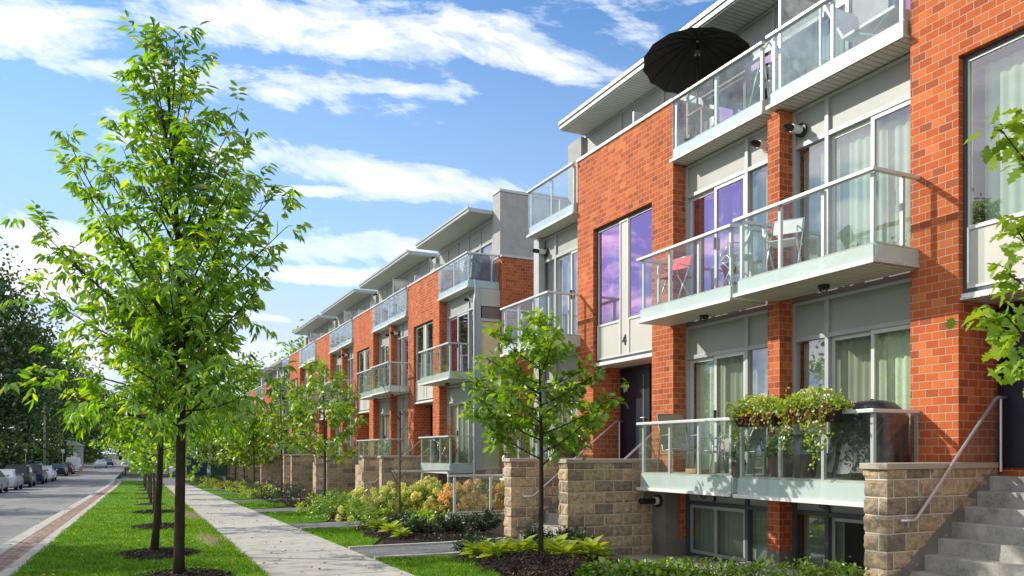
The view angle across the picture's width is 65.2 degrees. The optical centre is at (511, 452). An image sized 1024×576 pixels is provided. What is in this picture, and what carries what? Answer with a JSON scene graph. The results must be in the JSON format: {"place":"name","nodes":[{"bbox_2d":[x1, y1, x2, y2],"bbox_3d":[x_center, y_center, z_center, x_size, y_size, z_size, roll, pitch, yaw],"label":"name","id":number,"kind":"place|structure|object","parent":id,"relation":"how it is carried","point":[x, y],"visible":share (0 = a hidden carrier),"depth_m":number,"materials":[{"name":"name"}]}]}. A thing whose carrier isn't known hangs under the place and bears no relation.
{"place":"outdoors","nodes":[
{"label":"outdoors","id":0,"kind":"place"},
{"bbox_2d":[0,481,118,571],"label":"paver band","id":1,"kind":"object","parent":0,"point":[10,556],"visible":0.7,"depth_m":17.48,"materials":[{"name":"red brick"}]},
{"bbox_2d":[0,459,129,544],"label":"road","id":2,"kind":"structure","parent":0,"point":[25,508],"depth_m":42.66,"materials":[{"name":"grey asphalt"}]},
{"bbox_2d":[5,464,36,486],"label":"parked car","id":3,"kind":"object","parent":2,"relation":"on","point":[29,476],"visible":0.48,"depth_m":60.46,"materials":[{"name":"black paint"}]},
{"bbox_2d":[0,479,115,554],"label":"kerb","id":4,"kind":"structure","parent":2,"relation":"on","point":[14,541],"depth_m":20.06,"materials":[{"name":"concrete"}]},
{"bbox_2d":[2,454,215,478],"bbox_3d":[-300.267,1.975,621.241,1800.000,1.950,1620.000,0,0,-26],"label":"ground","id":5,"kind":"structure","parent":0,"point":[133,474],"depth_m":106.15,"materials":[{"name":"green plant"}]},
{"bbox_2d":[251,354,290,465],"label":"townhouse","id":6,"kind":"structure","parent":5,"relation":"on","point":[277,364],"depth_m":60.21,"materials":[{"name":"red brick"}]},
{"bbox_2d":[260,453,288,488],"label":"stone stoop","id":7,"kind":"object","parent":5,"relation":"on","point":[270,472],"visible":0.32,"depth_m":48.91,"materials":[{"name":"concrete"}]},
{"bbox_2d":[283,454,315,493],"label":"stone stoop","id":8,"kind":"object","parent":5,"relation":"on","point":[298,468],"visible":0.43,"depth_m":41.74,"materials":[{"name":"concrete"}]},
{"bbox_2d":[272,314,336,453],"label":"townhouse","id":9,"kind":"structure","parent":5,"relation":"on","point":[317,323],"depth_m":49.36,"materials":[{"name":"red brick"}]},
{"bbox_2d":[295,288,376,454],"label":"townhouse","id":10,"kind":"structure","parent":5,"relation":"on","point":[326,345],"depth_m":42.17,"materials":[{"name":"red brick"}]},
{"bbox_2d":[313,438,370,497],"bbox_3d":[-7.308,0.878,35.825,2.620,3.098,2.610,0,0,-26],"label":"stone stoop","id":11,"kind":"object","parent":5,"relation":"on","point":[341,478],"visible":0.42,"depth_m":34.52,"materials":[{"name":"concrete"}]},
{"bbox_2d":[325,249,437,464],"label":"townhouse","id":12,"kind":"structure","parent":5,"relation":"on","point":[364,348],"depth_m":34.87,"materials":[{"name":"red brick"}]},
{"bbox_2d":[358,348,368,412],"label":"window","id":13,"kind":"structure","parent":12,"relation":"in","point":[364,354],"depth_m":36.43,"materials":[{"name":"glass"}]},
{"bbox_2d":[379,399,388,455],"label":"window","id":14,"kind":"structure","parent":12,"relation":"in","point":[383,404],"depth_m":34.34,"materials":[{"name":"grey glass"}]},
{"bbox_2d":[379,330,388,386],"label":"window","id":15,"kind":"structure","parent":12,"relation":"in","point":[383,339],"depth_m":34.19,"materials":[{"name":"grey glass"}]},
{"bbox_2d":[360,434,434,506],"bbox_3d":[-3.792,0.817,28.550,2.620,2.976,2.610,0,0,-26],"label":"stone stoop","id":16,"kind":"object","parent":5,"relation":"on","point":[376,471],"visible":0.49,"depth_m":27.37,"materials":[{"name":"concrete"}]},
{"bbox_2d":[370,188,567,513],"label":"townhouse","id":17,"kind":"structure","parent":5,"relation":"on","point":[438,338],"depth_m":26.54,"materials":[{"name":"red brick"}]},
{"bbox_2d":[397,395,407,454],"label":"window","id":18,"kind":"structure","parent":17,"relation":"in","point":[403,399],"depth_m":32.02,"materials":[{"name":"grey glass"}]},
{"bbox_2d":[397,321,407,385],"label":"window","id":19,"kind":"structure","parent":17,"relation":"in","point":[402,340],"depth_m":31.88,"materials":[{"name":"black plastic"}]},
{"bbox_2d":[415,320,432,403],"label":"window","id":20,"kind":"structure","parent":17,"relation":"in","point":[424,333],"depth_m":28.96,"materials":[{"name":"glass"}]},
{"bbox_2d":[447,382,472,462],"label":"window","id":21,"kind":"structure","parent":17,"relation":"in","point":[455,393],"depth_m":26.58,"materials":[{"name":"black plastic"}]},
{"bbox_2d":[447,290,473,372],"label":"window","id":22,"kind":"structure","parent":17,"relation":"in","point":[459,311],"depth_m":26.43,"materials":[{"name":"black plastic"}]},
{"bbox_2d":[462,254,493,281],"bbox_3d":[-1.101,-5.850,25.652,0.839,0.860,0.832,0,0,-26],"label":"covered barbecue","id":23,"kind":"object","parent":17,"relation":"on","point":[480,267],"visible":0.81,"depth_m":25.32,"materials":[{"name":"grey plastic"}]},
{"bbox_2d":[502,420,660,554],"bbox_3d":[1.556,0.712,15.474,2.650,2.765,2.610,0,0,-26],"label":"stone stoop","id":24,"kind":"object","parent":5,"relation":"on","point":[599,496],"visible":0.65,"depth_m":14.32,"materials":[{"name":"concrete"}]},
{"bbox_2d":[652,491,677,555],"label":"retaining wall","id":25,"kind":"structure","parent":5,"relation":"on","point":[665,529],"depth_m":14.26,"materials":[{"name":"concrete"}]},
{"bbox_2d":[500,0,851,563],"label":"townhouse","id":26,"kind":"structure","parent":5,"relation":"on","point":[650,192],"depth_m":14.35,"materials":[{"name":"red brick"}]},
{"bbox_2d":[544,352,577,457],"bbox_3d":[1.288,-0.870,18.421,0.253,2.740,2.150,0,0,-26],"label":"window","id":27,"kind":"structure","parent":26,"relation":"in","point":[570,363],"depth_m":18.56,"materials":[{"name":"black plastic"}]},
{"bbox_2d":[544,222,577,334],"bbox_3d":[1.288,-3.790,18.421,0.253,2.680,2.150,0,0,-26],"label":"window","id":28,"kind":"structure","parent":26,"relation":"in","point":[561,276],"depth_m":18.70,"materials":[{"name":"white plastic"}]},
{"bbox_2d":[596,204,651,364],"bbox_3d":[2.457,-3.230,15.932,0.610,2.840,2.070,0,0,-26],"label":"window","id":29,"kind":"structure","parent":26,"relation":"in","point":[619,243],"depth_m":15.86,"materials":[{"name":"glass"}]},
{"bbox_2d":[620,364,650,458],"bbox_3d":[2.524,-0.790,16.492,0.100,1.940,1.040,0,0,-26],"label":"entry door","id":30,"kind":"structure","parent":26,"relation":"in","point":[637,398],"depth_m":16.48,"materials":[{"name":"metal"}]},
{"bbox_2d":[657,254,693,303],"bbox_3d":[2.795,-2.936,13.623,0.466,0.836,0.462,0,0,-36],"label":"folding chair","id":31,"kind":"object","parent":26,"relation":"on","point":[681,263],"visible":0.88,"depth_m":13.63,"materials":[{"name":"metal"}]},
{"bbox_2d":[656,414,702,472],"bbox_3d":[2.871,-0.169,13.823,0.567,1.033,0.786,0,0,-11],"label":"sling chair","id":32,"kind":"object","parent":26,"relation":"on","point":[680,442],"visible":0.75,"depth_m":14.04,"materials":[{"name":"grey fabric"}]},
{"bbox_2d":[643,27,753,142],"bbox_3d":[3.229,-6.291,13.934,1.906,1.743,1.906,0,0,-26],"label":"parasol","id":33,"kind":"object","parent":26,"relation":"on","point":[679,62],"visible":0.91,"depth_m":14.11,"materials":[{"name":"black fabric"}]},
{"bbox_2d":[686,88,719,135],"bbox_3d":[3.315,-5.895,13.892,0.400,0.950,0.430,0,0,-26],"label":"wooden chair","id":34,"kind":"object","parent":26,"relation":"on","point":[701,111],"visible":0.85,"depth_m":13.97,"materials":[{"name":"white wood"}]},
{"bbox_2d":[694,423,739,473],"bbox_3d":[3.464,-0.128,13.267,0.723,0.951,0.522,0,0,-16],"label":"sling chair","id":35,"kind":"object","parent":26,"relation":"on","point":[724,444],"visible":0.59,"depth_m":13.38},
{"bbox_2d":[685,494,767,562],"bbox_3d":[3.699,1.250,13.433,0.252,1.220,2.230,0,0,-26],"label":"window","id":36,"kind":"structure","parent":26,"relation":"in","point":[726,528],"depth_m":13.60,"materials":[{"name":"glass"}]},
{"bbox_2d":[685,310,767,474],"bbox_3d":[3.699,-0.870,13.433,0.253,2.740,2.230,0,0,-26],"label":"window","id":37,"kind":"structure","parent":26,"relation":"in","point":[728,369],"depth_m":13.68,"materials":[{"name":"clear glass"}]},
{"bbox_2d":[685,125,767,296],"bbox_3d":[3.699,-3.790,13.433,0.253,2.680,2.230,0,0,-26],"label":"window","id":38,"kind":"structure","parent":26,"relation":"in","point":[721,187],"depth_m":13.54,"materials":[{"name":"white plastic"}]},
{"bbox_2d":[701,70,778,130],"bbox_3d":[3.845,-5.790,13.520,0.730,0.740,1.100,0,0,-26],"label":"patio table","id":39,"kind":"object","parent":26,"relation":"on","point":[735,92],"visible":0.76,"depth_m":13.41,"materials":[{"name":"white"}]},
{"bbox_2d":[715,426,767,474],"bbox_3d":[3.607,-0.143,12.419,0.746,0.982,0.539,0,0,39],"label":"sling chair","id":40,"kind":"object","parent":26,"relation":"on","point":[755,439],"visible":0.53,"depth_m":12.35,"materials":[{"name":"grey fabric"}]},
{"bbox_2d":[733,0,1023,575],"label":"townhouse","id":41,"kind":"structure","parent":5,"relation":"on","point":[907,196],"depth_m":10.37,"materials":[{"name":"red brick"}]},
{"bbox_2d":[725,393,784,448],"bbox_3d":[3.394,-0.437,11.095,0.693,0.794,1.065,0,0,-26],"label":"flower box","id":42,"kind":"object","parent":41,"relation":"hanging from","point":[743,415],"visible":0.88,"depth_m":11.04,"materials":[{"name":"green plastic"}]},
{"bbox_2d":[761,424,802,476],"bbox_3d":[3.867,-0.032,11.432,0.594,0.754,0.552,0,0,11],"label":"potted plant","id":43,"kind":"object","parent":41,"relation":"on","point":[770,452],"visible":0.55,"depth_m":11.33,"materials":[{"name":"green plant"}]},
{"bbox_2d":[764,217,804,271],"bbox_3d":[3.884,-2.936,11.370,0.462,0.836,0.465,0,0,34],"label":"folding chair","id":44,"kind":"object","parent":41,"relation":"on","point":[794,225],"visible":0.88,"depth_m":11.40,"materials":[{"name":"metal"}]},
{"bbox_2d":[788,428,820,476],"bbox_3d":[4.089,0.003,11.104,0.501,0.684,0.482,0,0,-26],"label":"potted plant","id":45,"kind":"object","parent":41,"relation":"on","point":[806,460],"visible":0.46,"depth_m":10.98,"materials":[{"name":"green plant"}]},
{"bbox_2d":[774,385,856,469],"bbox_3d":[3.850,-0.315,10.246,0.758,1.109,1.130,0,0,-26],"label":"flower box","id":46,"kind":"object","parent":41,"relation":"hanging from","point":[830,407],"visible":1,"depth_m":10.13,"materials":[{"name":"green plastic"}]},
{"bbox_2d":[790,434,864,478],"bbox_3d":[4.345,-0.155,10.884,0.940,1.000,0.820,0,0,29],"label":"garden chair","id":47,"kind":"object","parent":41,"relation":"on","point":[797,455],"visible":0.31,"depth_m":10.77,"materials":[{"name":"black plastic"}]},
{"bbox_2d":[792,502,864,575],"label":"window","id":48,"kind":"structure","parent":41,"relation":"in","point":[824,529],"depth_m":11.77,"materials":[{"name":"glass"}]},
{"bbox_2d":[792,278,909,477],"bbox_3d":[4.813,-0.870,11.129,0.253,2.740,2.230,0,0,-26],"label":"window","id":49,"kind":"structure","parent":41,"relation":"in","point":[864,352],"depth_m":11.18,"materials":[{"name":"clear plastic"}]},
{"bbox_2d":[792,53,909,263],"bbox_3d":[4.813,-3.790,11.128,0.252,2.680,2.230,0,0,-26],"label":"window","id":50,"kind":"structure","parent":41,"relation":"in","point":[884,143],"depth_m":11.21,"materials":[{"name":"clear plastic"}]},
{"bbox_2d":[823,5,909,43],"bbox_3d":[4.981,-5.905,11.065,0.600,0.990,1.190,0,0,-26],"label":"lounge chair","id":51,"kind":"object","parent":41,"relation":"on","point":[850,27],"visible":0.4,"depth_m":10.96,"materials":[{"name":"metal"}]},
{"bbox_2d":[827,400,910,478],"bbox_3d":[4.527,-0.156,10.155,0.713,0.998,1.084,0,0,-26],"label":"covered barbecue","id":52,"kind":"object","parent":41,"relation":"on","point":[849,449],"visible":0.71,"depth_m":9.89,"materials":[{"name":"grey plastic"}]},
{"bbox_2d":[961,29,1023,297],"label":"window","id":53,"kind":"structure","parent":41,"relation":"in","point":[1004,78],"depth_m":9.26,"materials":[{"name":"glass"}]},
{"bbox_2d":[997,302,1023,467],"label":"entry door","id":54,"kind":"structure","parent":41,"relation":"in","point":[1012,407],"depth_m":9.48,"materials":[{"name":"metal"}]},
{"bbox_2d":[859,396,1023,575],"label":"stone stoop","id":55,"kind":"object","parent":5,"relation":"on","point":[954,517],"visible":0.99,"depth_m":8.91,"materials":[{"name":"concrete"}]},
{"bbox_2d":[9,480,273,575],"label":"boulevard","id":56,"kind":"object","parent":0,"point":[114,522],"visible":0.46,"depth_m":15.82,"materials":[{"name":"green plant"}]},
{"bbox_2d":[0,481,121,575],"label":"kerb edge","id":57,"kind":"object","parent":56,"relation":"on","point":[22,559],"visible":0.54,"depth_m":15.57,"materials":[{"name":"concrete"}]},
{"bbox_2d":[64,273,234,550],"bbox_3d":[-6.139,-0.638,13.676,2.676,4.770,2.754,0,0,-26],"label":"ash tree","id":58,"kind":"object","parent":56,"relation":"on","point":[154,545],"visible":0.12,"depth_m":13.45,"materials":[{"name":"green plant"}]},
{"bbox_2d":[89,386,210,524],"bbox_3d":[-8.633,-0.061,19.667,2.578,3.800,2.953,0,0,-12],"label":"linden tree","id":59,"kind":"object","parent":56,"relation":"on","point":[166,450],"visible":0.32,"depth_m":19.32,"materials":[{"name":"green plant"}]},
{"bbox_2d":[109,396,191,509],"bbox_3d":[-11.489,-0.073,25.415,2.518,4.026,2.561,0,0,-26],"label":"linden tree","id":60,"kind":"object","parent":56,"relation":"on","point":[147,458],"visible":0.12,"depth_m":25.44,"materials":[{"name":"green plant"}]},
{"bbox_2d":[0,9,312,573],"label":"ash tree","id":61,"kind":"object","parent":56,"relation":"on","point":[170,317],"visible":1,"depth_m":10.34,"materials":[{"name":"green plant"}]},
{"bbox_2d":[117,509,613,575],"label":"mulch chips","id":62,"kind":"object","parent":56,"relation":"on","point":[357,528],"visible":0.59,"depth_m":11.94,"materials":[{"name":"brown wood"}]},
{"bbox_2d":[163,460,242,477],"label":"back ground","id":63,"kind":"structure","parent":0,"point":[209,474],"depth_m":103.27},
{"bbox_2d":[207,350,275,427],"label":"maple tree","id":64,"kind":"object","parent":63,"relation":"on","point":[248,385],"visible":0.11,"depth_m":98.64,"materials":[{"name":"green plant"}]},
{"bbox_2d":[217,422,272,484],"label":"maple tree","id":65,"kind":"object","parent":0,"point":[239,463],"visible":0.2,"depth_m":55.37,"materials":[{"name":"green plant"}]},
{"bbox_2d":[163,480,414,575],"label":"sidewalk","id":66,"kind":"structure","parent":0,"point":[307,554],"depth_m":14.91,"materials":[{"name":"grey concrete"}]},
{"bbox_2d":[0,0,717,453],"label":"sky","id":67,"kind":"structure","parent":0,"point":[390,119],"materials":[{"name":"blue"}]},
{"bbox_2d":[202,482,723,575],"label":"garden soil","id":68,"kind":"structure","parent":0,"point":[611,557],"depth_m":12.88,"materials":[{"name":"brown soil"}]},
{"bbox_2d":[215,403,287,482],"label":"maple tree","id":69,"kind":"object","parent":68,"relation":"on","point":[256,439],"visible":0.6,"depth_m":47.99,"materials":[{"name":"green plant"}]},
{"bbox_2d":[258,493,314,498],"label":"mulch","id":70,"kind":"object","parent":68,"relation":"on","point":[285,497],"visible":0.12,"depth_m":36.83,"materials":[{"name":"brown wood"}]},
{"bbox_2d":[252,375,317,495],"bbox_3d":[-10.929,-0.777,38.187,3.133,5.773,2.769,0,0,-26],"label":"maple tree","id":71,"kind":"object","parent":70,"relation":"on","point":[274,416],"visible":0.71,"depth_m":38.10,"materials":[{"name":"green plant"}]},
{"bbox_2d":[276,500,329,506],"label":"mulch","id":72,"kind":"object","parent":68,"relation":"on","point":[291,504],"visible":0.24,"depth_m":30.44,"materials":[{"name":"brown wood"}]},
{"bbox_2d":[277,355,367,498],"bbox_3d":[-6.891,-0.834,29.787,3.320,5.618,3.568,0,0,-26],"label":"oak tree","id":73,"kind":"object","parent":72,"relation":"on","point":[337,409],"visible":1,"depth_m":30.06,"materials":[{"name":"green plant"}]},
{"bbox_2d":[305,488,356,520],"bbox_3d":[-4.941,1.434,21.886,1.367,0.965,1.320,0,0,13],"label":"garden shrub","id":74,"kind":"object","parent":68,"relation":"on","point":[323,504],"visible":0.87,"depth_m":21.69,"materials":[{"name":"green plant"}]},
{"bbox_2d":[185,480,499,575],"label":"grass","id":75,"kind":"structure","parent":68,"relation":"on","point":[446,561],"depth_m":15.47,"materials":[{"name":"green plant"}]},
{"bbox_2d":[333,486,390,524],"bbox_3d":[-3.627,1.338,19.937,1.624,1.036,1.481,0,0,43],"label":"hydrangea","id":76,"kind":"object","parent":68,"relation":"on","point":[360,491],"visible":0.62,"depth_m":19.69,"materials":[{"name":"green plant"}]},
{"bbox_2d":[353,481,421,520],"bbox_3d":[-3.028,1.278,19.916,1.718,1.137,1.806,0,0,20],"label":"hydrangea","id":77,"kind":"object","parent":68,"relation":"on","point":[385,498],"visible":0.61,"depth_m":19.52,"materials":[{"name":"green plant"}]},
{"bbox_2d":[389,482,452,518],"bbox_3d":[-2.170,1.275,19.621,1.700,1.141,1.638,0,0,45],"label":"hydrangea","id":78,"kind":"object","parent":68,"relation":"on","point":[421,494],"visible":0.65,"depth_m":19.39,"materials":[{"name":"green plant"}]},
{"bbox_2d":[349,539,517,557],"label":"garden path","id":79,"kind":"structure","parent":68,"relation":"on","point":[371,552],"depth_m":13.94,"materials":[{"name":"grey concrete"}]},
{"bbox_2d":[375,556,496,575],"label":"lawn","id":80,"kind":"structure","parent":68,"relation":"on","point":[430,562],"depth_m":11.47,"materials":[{"name":"green plant"}]},
{"bbox_2d":[383,525,504,544],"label":"mulch","id":81,"kind":"object","parent":68,"relation":"on","point":[395,541],"visible":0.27,"depth_m":15.43,"materials":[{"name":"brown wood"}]},
{"bbox_2d":[377,375,425,514],"bbox_3d":[-2.547,-0.011,18.599,0.993,3.600,0.935,0,0,36],"label":"bare sapling","id":82,"kind":"object","parent":81,"relation":"on","point":[400,461],"visible":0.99,"depth_m":18.59,"materials":[{"name":"plant"}]},
{"bbox_2d":[399,514,438,532],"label":"yew shrub","id":83,"kind":"object","parent":81,"relation":"on","point":[417,525],"visible":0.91,"depth_m":16.34,"materials":[{"name":"green plant"}]},
{"bbox_2d":[434,511,472,532],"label":"yew shrub","id":84,"kind":"object","parent":81,"relation":"on","point":[452,523],"visible":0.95,"depth_m":16.65,"materials":[{"name":"green plant"}]},
{"bbox_2d":[463,507,504,531],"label":"yew shrub","id":85,"kind":"object","parent":81,"relation":"on","point":[486,524],"visible":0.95,"depth_m":17.35,"materials":[{"name":"green plant"}]},
{"bbox_2d":[428,482,486,519],"bbox_3d":[-1.389,1.277,19.451,1.531,1.144,1.409,0,0,34],"label":"hydrangea","id":86,"kind":"object","parent":68,"relation":"on","point":[445,496],"visible":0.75,"depth_m":19.16,"materials":[{"name":"orange plant"}]},
{"bbox_2d":[446,478,503,513],"bbox_3d":[-0.849,1.247,19.990,1.875,1.174,1.688,0,0,-26],"label":"hydrangea","id":87,"kind":"object","parent":68,"relation":"on","point":[468,483],"visible":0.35,"depth_m":19.82,"materials":[{"name":"green plant"}]},
{"bbox_2d":[445,513,504,534],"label":"wall","id":88,"kind":"structure","parent":68,"relation":"on","point":[499,529],"depth_m":18.43,"materials":[{"name":"concrete"}]},
{"bbox_2d":[447,474,503,514],"bbox_3d":[-0.467,0.965,18.545,2.200,0.910,0.070,0,0,-26],"label":"glass railing","id":89,"kind":"object","parent":88,"relation":"on","point":[473,475],"visible":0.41,"depth_m":18.34,"materials":[{"name":"silver metal"}]},
{"bbox_2d":[450,528,502,555],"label":"yew shrub","id":90,"kind":"object","parent":68,"relation":"on","point":[470,538],"visible":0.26,"depth_m":12.90,"materials":[{"name":"green plant"}]},
{"bbox_2d":[468,550,610,575],"bbox_3d":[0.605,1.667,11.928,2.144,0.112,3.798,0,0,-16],"label":"mulch","id":91,"kind":"object","parent":68,"relation":"on","point":[539,574],"depth_m":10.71,"materials":[{"name":"brown wood"}]},
{"bbox_2d":[478,537,516,557],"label":"hosta","id":92,"kind":"object","parent":91,"relation":"on","point":[498,546],"visible":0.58,"depth_m":12.24,"materials":[{"name":"green plant"}]},
{"bbox_2d":[454,307,628,551],"bbox_3d":[0.465,-0.256,12.105,2.625,3.881,2.422,0,0,-26],"label":"oak tree","id":93,"kind":"object","parent":91,"relation":"on","point":[546,356],"visible":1,"depth_m":12.08,"materials":[{"name":"green plant"}]},
{"bbox_2d":[544,539,587,557],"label":"hosta","id":94,"kind":"object","parent":91,"relation":"on","point":[569,547],"visible":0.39,"depth_m":12.08,"materials":[{"name":"green plant"}]},
{"bbox_2d":[571,535,614,558],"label":"hosta","id":95,"kind":"object","parent":91,"relation":"on","point":[591,545],"visible":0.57,"depth_m":12.47,"materials":[{"name":"green plant"}]},
{"bbox_2d":[574,555,648,575],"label":"periwinkle","id":96,"kind":"object","parent":68,"relation":"on","point":[596,568],"visible":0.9,"depth_m":9.68,"materials":[{"name":"green plant"}]},
{"bbox_2d":[609,556,675,575],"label":"periwinkle","id":97,"kind":"object","parent":68,"relation":"on","point":[658,563],"visible":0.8,"depth_m":9.53,"materials":[{"name":"green plant"}]},
{"bbox_2d":[647,556,717,575],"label":"periwinkle","id":98,"kind":"object","parent":68,"relation":"on","point":[677,566],"visible":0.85,"depth_m":9.40,"materials":[{"name":"green plant"}]},
{"bbox_2d":[685,556,750,575],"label":"boxwood","id":99,"kind":"object","parent":68,"relation":"on","point":[729,567],"visible":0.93,"depth_m":9.26,"materials":[{"name":"green plant"}]},
{"bbox_2d":[736,554,798,575],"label":"boxwood","id":100,"kind":"object","parent":68,"relation":"on","point":[757,567],"visible":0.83,"depth_m":9.12,"materials":[{"name":"green plant"}]},
{"bbox_2d":[759,553,827,575],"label":"boxwood","id":101,"kind":"object","parent":68,"relation":"on","point":[804,566],"visible":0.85,"depth_m":9.00,"materials":[{"name":"green plant"}]},
{"bbox_2d":[797,556,872,575],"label":"boxwood","id":102,"kind":"object","parent":68,"relation":"on","point":[853,571],"visible":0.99,"depth_m":8.77,"materials":[{"name":"green plant"}]},
{"bbox_2d":[944,105,1023,397],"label":"oak tree","id":103,"kind":"object","parent":68,"relation":"on","point":[1007,147],"visible":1,"depth_m":4.87,"materials":[{"name":"green plant"}]},
{"bbox_2d":[615,554,717,568],"bbox_3d":[4.381,1.755,9.837,1.950,0.210,9.900,0,0,-26],"label":"court","id":104,"kind":"object","parent":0,"point":[651,557],"depth_m":13.82,"materials":[{"name":"concrete"}]},
{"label":"left verge","id":105,"kind":"structure","parent":0,"visible":0},
{"bbox_2d":[0,429,43,468],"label":"dark bush","id":106,"kind":"object","parent":105,"relation":"on","point":[8,454],"visible":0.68,"depth_m":94.26,"materials":[{"name":"green plant"}]},
{"bbox_2d":[0,236,90,456],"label":"old tree","id":107,"kind":"object","parent":105,"relation":"on","point":[17,349],"visible":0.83,"depth_m":73.77,"materials":[{"name":"green plant"}]},
{"bbox_2d":[33,344,116,458],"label":"old tree","id":108,"kind":"object","parent":105,"relation":"on","point":[75,401],"visible":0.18,"depth_m":137.91,"materials":[{"name":"green plant"}]},
{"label":"left walk","id":109,"kind":"structure","parent":0,"visible":0},
{"bbox_2d":[0,316,106,462],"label":"old tree","id":110,"kind":"object","parent":109,"relation":"on","point":[31,421],"visible":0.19,"depth_m":106.95,"materials":[{"name":"green plant"}]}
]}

